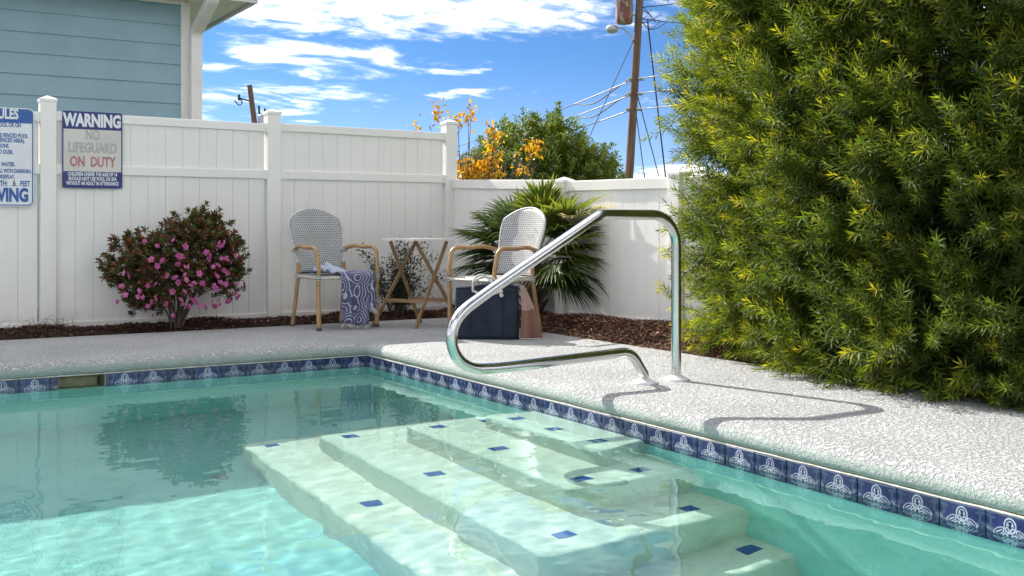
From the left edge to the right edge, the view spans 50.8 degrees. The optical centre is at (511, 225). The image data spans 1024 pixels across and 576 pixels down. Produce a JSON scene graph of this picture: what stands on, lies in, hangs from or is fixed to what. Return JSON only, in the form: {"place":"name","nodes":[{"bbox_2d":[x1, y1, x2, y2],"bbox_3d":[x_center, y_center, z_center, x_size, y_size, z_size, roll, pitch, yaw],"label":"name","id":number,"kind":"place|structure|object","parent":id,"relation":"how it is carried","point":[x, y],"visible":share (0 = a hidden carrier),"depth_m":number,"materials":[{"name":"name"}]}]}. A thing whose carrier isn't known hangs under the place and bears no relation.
{"place":"outdoors","nodes":[
{"label":"outdoors","id":0,"kind":"place"},
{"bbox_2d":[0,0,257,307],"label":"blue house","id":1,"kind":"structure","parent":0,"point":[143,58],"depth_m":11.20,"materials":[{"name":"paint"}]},
{"bbox_2d":[0,318,1023,480],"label":"pool deck","id":2,"kind":"structure","parent":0,"point":[970,434],"depth_m":4.96,"materials":[{"name":"grey concrete"}]},
{"bbox_2d":[288,208,379,330],"bbox_3d":[-1.339,0.304,7.912,0.523,0.873,0.568,0,0,-40],"label":"bistro chair","id":3,"kind":"object","parent":2,"relation":"on","point":[316,236],"visible":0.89,"depth_m":8.01,"materials":[{"name":"white wicker"}]},
{"bbox_2d":[308,261,378,328],"bbox_3d":[-1.231,0.508,7.821,0.422,0.492,0.382,0,0,-40],"label":"patterned towel","id":4,"kind":"object","parent":3,"relation":"on","point":[359,298],"visible":0.97,"depth_m":7.72,"materials":[{"name":"fabric"}]},
{"bbox_2d":[371,238,455,328],"bbox_3d":[-0.700,0.420,7.960,0.576,0.652,0.400,0,0,-41],"label":"folding table","id":5,"kind":"object","parent":2,"relation":"on","point":[414,300],"visible":0.91,"depth_m":7.93,"materials":[{"name":"brown wood"}]},
{"bbox_2d":[455,274,518,338],"bbox_3d":[-0.165,0.525,7.040,0.422,0.424,0.178,0,0,5],"label":"beach bag","id":6,"kind":"object","parent":2,"relation":"on","point":[495,316],"visible":0.79,"depth_m":6.99,"materials":[{"name":"blue fabric"}]},
{"bbox_2d":[447,207,545,332],"bbox_3d":[-0.077,0.304,7.497,0.568,0.873,0.523,0,0,-42],"label":"bistro chair","id":7,"kind":"object","parent":2,"relation":"on","point":[516,228],"visible":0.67,"depth_m":7.59,"materials":[{"name":"beige wicker"}]},
{"bbox_2d":[515,285,544,339],"bbox_3d":[0.105,0.564,7.011,0.217,0.355,0.103,0,0,5],"label":"pink towel","id":8,"kind":"object","parent":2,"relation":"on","point":[530,327],"visible":1,"depth_m":7.01,"materials":[{"name":"fabric"}]},
{"bbox_2d":[47,325,1017,403],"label":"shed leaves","id":9,"kind":"object","parent":2,"relation":"on","point":[631,344],"visible":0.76,"depth_m":6.15,"materials":[{"name":"brown plant"}]},
{"bbox_2d":[446,209,688,384],"bbox_3d":[0.283,0.343,4.846,1.308,0.836,0.124,0,0,-32],"label":"pool handrail","id":10,"kind":"object","parent":2,"relation":"on","point":[460,314],"visible":1,"depth_m":4.85,"materials":[{"name":"silver metal"}]},
{"bbox_2d":[0,355,1023,539],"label":"pool basin","id":11,"kind":"object","parent":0,"point":[983,517],"visible":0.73,"depth_m":4.48,"materials":[{"name":"tile"}]},
{"bbox_2d":[0,365,1023,575],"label":"water","id":12,"kind":"structure","parent":11,"relation":"in","point":[363,470],"depth_m":3.47,"materials":[{"name":"teal liquid"}]},
{"bbox_2d":[0,341,1023,515],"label":"pool coping","id":13,"kind":"object","parent":11,"relation":"on","point":[1005,494],"visible":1,"depth_m":4.38,"materials":[{"name":"grey concrete"}]},
{"bbox_2d":[202,0,1009,219],"label":"sky","id":14,"kind":"structure","parent":0,"point":[373,64],"materials":[{"name":"blue"}]},
{"label":"ground","id":15,"kind":"structure","parent":0,"visible":0},
{"bbox_2d":[0,96,457,328],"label":"tall vinyl fence","id":16,"kind":"object","parent":15,"relation":"on","point":[261,183],"visible":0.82,"depth_m":8.33,"materials":[{"name":"white plastic"}]},
{"bbox_2d":[0,107,33,206],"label":"pool rules sign","id":17,"kind":"object","parent":16,"relation":"attached to","point":[16,156],"visible":1,"depth_m":7.48,"materials":[{"name":"white metal"}]},
{"bbox_2d":[62,110,121,188],"bbox_3d":[-3.014,-0.543,7.744,0.409,0.548,0.007,0,0,-32],"label":"warning sign","id":18,"kind":"object","parent":16,"relation":"attached to","point":[91,149],"visible":1,"depth_m":7.74,"materials":[{"name":"white metal"}]},
{"bbox_2d":[234,85,265,122],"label":"distant utility pole","id":19,"kind":"object","parent":15,"relation":"on","point":[252,106],"visible":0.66,"depth_m":59.88,"materials":[{"name":"brown wood"}]},
{"bbox_2d":[406,92,541,179],"bbox_3d":[-0.679,-0.519,15.686,1.928,2.804,1.441,0,0,-32],"label":"bare tree","id":20,"kind":"object","parent":15,"relation":"on","point":[438,121],"visible":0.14,"depth_m":15.53,"materials":[{"name":"plant"}]},
{"bbox_2d":[443,98,546,179],"bbox_3d":[-0.225,-0.445,14.486,1.422,2.600,0.566,0,0,-8],"label":"yellow sapling","id":21,"kind":"object","parent":15,"relation":"on","point":[474,173],"visible":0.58,"depth_m":14.49,"materials":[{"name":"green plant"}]},
{"bbox_2d":[457,141,535,179],"bbox_3d":[-0.349,-0.244,16.983,1.514,2.200,0.821,0,0,2],"label":"pale green shrub","id":22,"kind":"object","parent":15,"relation":"on","point":[508,169],"visible":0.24,"depth_m":16.89,"materials":[{"name":"green plant"}]},
{"bbox_2d":[0,304,1023,403],"bbox_3d":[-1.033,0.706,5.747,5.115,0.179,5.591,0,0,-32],"label":"mulch chips","id":23,"kind":"object","parent":15,"relation":"on","point":[613,319],"visible":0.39,"depth_m":7.46,"materials":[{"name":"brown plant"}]},
{"bbox_2d":[0,314,73,329],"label":"dry weed tuft","id":24,"kind":"object","parent":23,"relation":"on","point":[46,322],"visible":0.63,"depth_m":7.47,"materials":[{"name":"brown plant"}]},
{"bbox_2d":[95,200,252,327],"bbox_3d":[-2.425,0.291,7.747,1.079,0.964,0.644,0,0,-32],"label":"azalea bush","id":25,"kind":"object","parent":23,"relation":"on","point":[147,292],"visible":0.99,"depth_m":7.64,"materials":[{"name":"green plant"}]},
{"bbox_2d":[91,316,328,332],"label":"fallen petals","id":26,"kind":"object","parent":23,"relation":"on","point":[210,320],"visible":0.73,"depth_m":7.89,"materials":[{"name":"pink plant"}]},
{"bbox_2d":[356,236,452,315],"bbox_3d":[-0.866,0.420,8.743,0.797,0.687,0.432,0,0,-32],"label":"sparse shrub","id":27,"kind":"object","parent":23,"relation":"on","point":[399,291],"visible":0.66,"depth_m":8.72,"materials":[{"name":"green plant"}]},
{"bbox_2d":[444,173,614,314],"bbox_3d":[0.177,0.170,8.053,1.576,1.141,0.957,0,0,38],"label":"fan palm","id":28,"kind":"object","parent":23,"relation":"on","point":[562,215],"visible":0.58,"depth_m":7.87,"materials":[{"name":"green plant"}]},
{"bbox_2d":[638,0,1023,412],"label":"podocarpus shrub","id":29,"kind":"object","parent":23,"relation":"on","point":[861,235],"visible":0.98,"depth_m":4.93,"materials":[{"name":"green plant"}]},
{"bbox_2d":[469,101,626,180],"bbox_3d":[0.610,-0.699,20.000,3.398,3.190,2.472,0,0,0],"label":"evergreen tree","id":30,"kind":"object","parent":15,"relation":"on","point":[579,160],"visible":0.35,"depth_m":19.40,"materials":[{"name":"green plant"}]},
{"bbox_2d":[452,169,773,325],"bbox_3d":[0.578,0.221,7.849,0.118,1.238,3.569,0,0,-37],"label":"vinyl fence","id":31,"kind":"object","parent":15,"relation":"on","point":[631,255],"visible":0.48,"depth_m":7.59,"materials":[{"name":"white plastic"}]},
{"bbox_2d":[606,0,665,178],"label":"utility pole","id":32,"kind":"object","parent":15,"relation":"on","point":[624,12],"visible":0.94,"depth_m":29.90,"materials":[{"name":"brown wood"}]},
{"bbox_2d":[458,86,694,155],"bbox_3d":[0.278,-3.670,39.498,0.040,1.228,72.002,0,0,-18],"label":"overhead cable","id":33,"kind":"object","parent":32,"relation":"attached to","point":[623,97],"visible":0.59,"depth_m":31.60,"materials":[{"name":"grey metal"}]},
{"bbox_2d":[457,66,709,146],"bbox_3d":[0.302,-4.080,39.498,0.040,1.228,72.002,0,0,-18],"label":"overhead cable","id":34,"kind":"object","parent":32,"relation":"attached to","point":[623,83],"visible":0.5,"depth_m":32.24,"materials":[{"name":"grey metal"}]},
{"bbox_2d":[587,40,633,140],"bbox_3d":[2.060,-2.170,31.249,3.668,6.011,0.024,0,0,43],"label":"guy wire","id":35,"kind":"object","parent":32,"relation":"attached to","point":[610,90],"visible":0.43,"depth_m":30.54,"materials":[{"name":"grey metal"}]},
{"bbox_2d":[637,120,644,177],"bbox_3d":[3.772,-1.120,30.399,0.024,3.906,1.034,0,0,38],"label":"guy wire","id":36,"kind":"object","parent":32,"relation":"attached to","point":[640,149],"visible":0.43,"depth_m":30.19,"materials":[{"name":"grey metal"}]},
{"bbox_2d":[638,97,659,177],"bbox_3d":[4.038,-1.395,29.699,1.262,4.457,0.028,0,0,29],"label":"guy wire","id":37,"kind":"object","parent":32,"relation":"attached to","point":[648,137],"visible":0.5,"depth_m":29.82,"materials":[{"name":"grey metal"}]},
{"bbox_2d":[647,20,665,176],"bbox_3d":[4.261,-2.445,30.749,0.040,6.562,1.832,0,0,33],"label":"guy wire","id":38,"kind":"object","parent":32,"relation":"attached to","point":[656,97],"visible":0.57,"depth_m":30.46,"materials":[{"name":"black metal"}]},
{"bbox_2d":[642,3,674,7],"bbox_3d":[8.044,-6.512,26.998,10.819,0.941,0.028,0,0,34],"label":"service wire","id":39,"kind":"object","parent":32,"relation":"attached to","point":[658,5],"visible":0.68,"depth_m":29.66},
{"bbox_2d":[642,18,696,24],"bbox_3d":[8.025,-5.170,27.000,10.819,1.224,0.028,0,0,34],"label":"service wire","id":40,"kind":"object","parent":32,"relation":"attached to","point":[661,21],"visible":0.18,"depth_m":29.61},
{"bbox_2d":[582,53,947,127],"bbox_3d":[0.252,-3.240,39.498,0.040,1.228,72.002,0,0,-18],"label":"overhead cable","id":41,"kind":"object","parent":32,"relation":"attached to","point":[635,109],"visible":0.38,"depth_m":30.55,"materials":[{"name":"grey metal"}]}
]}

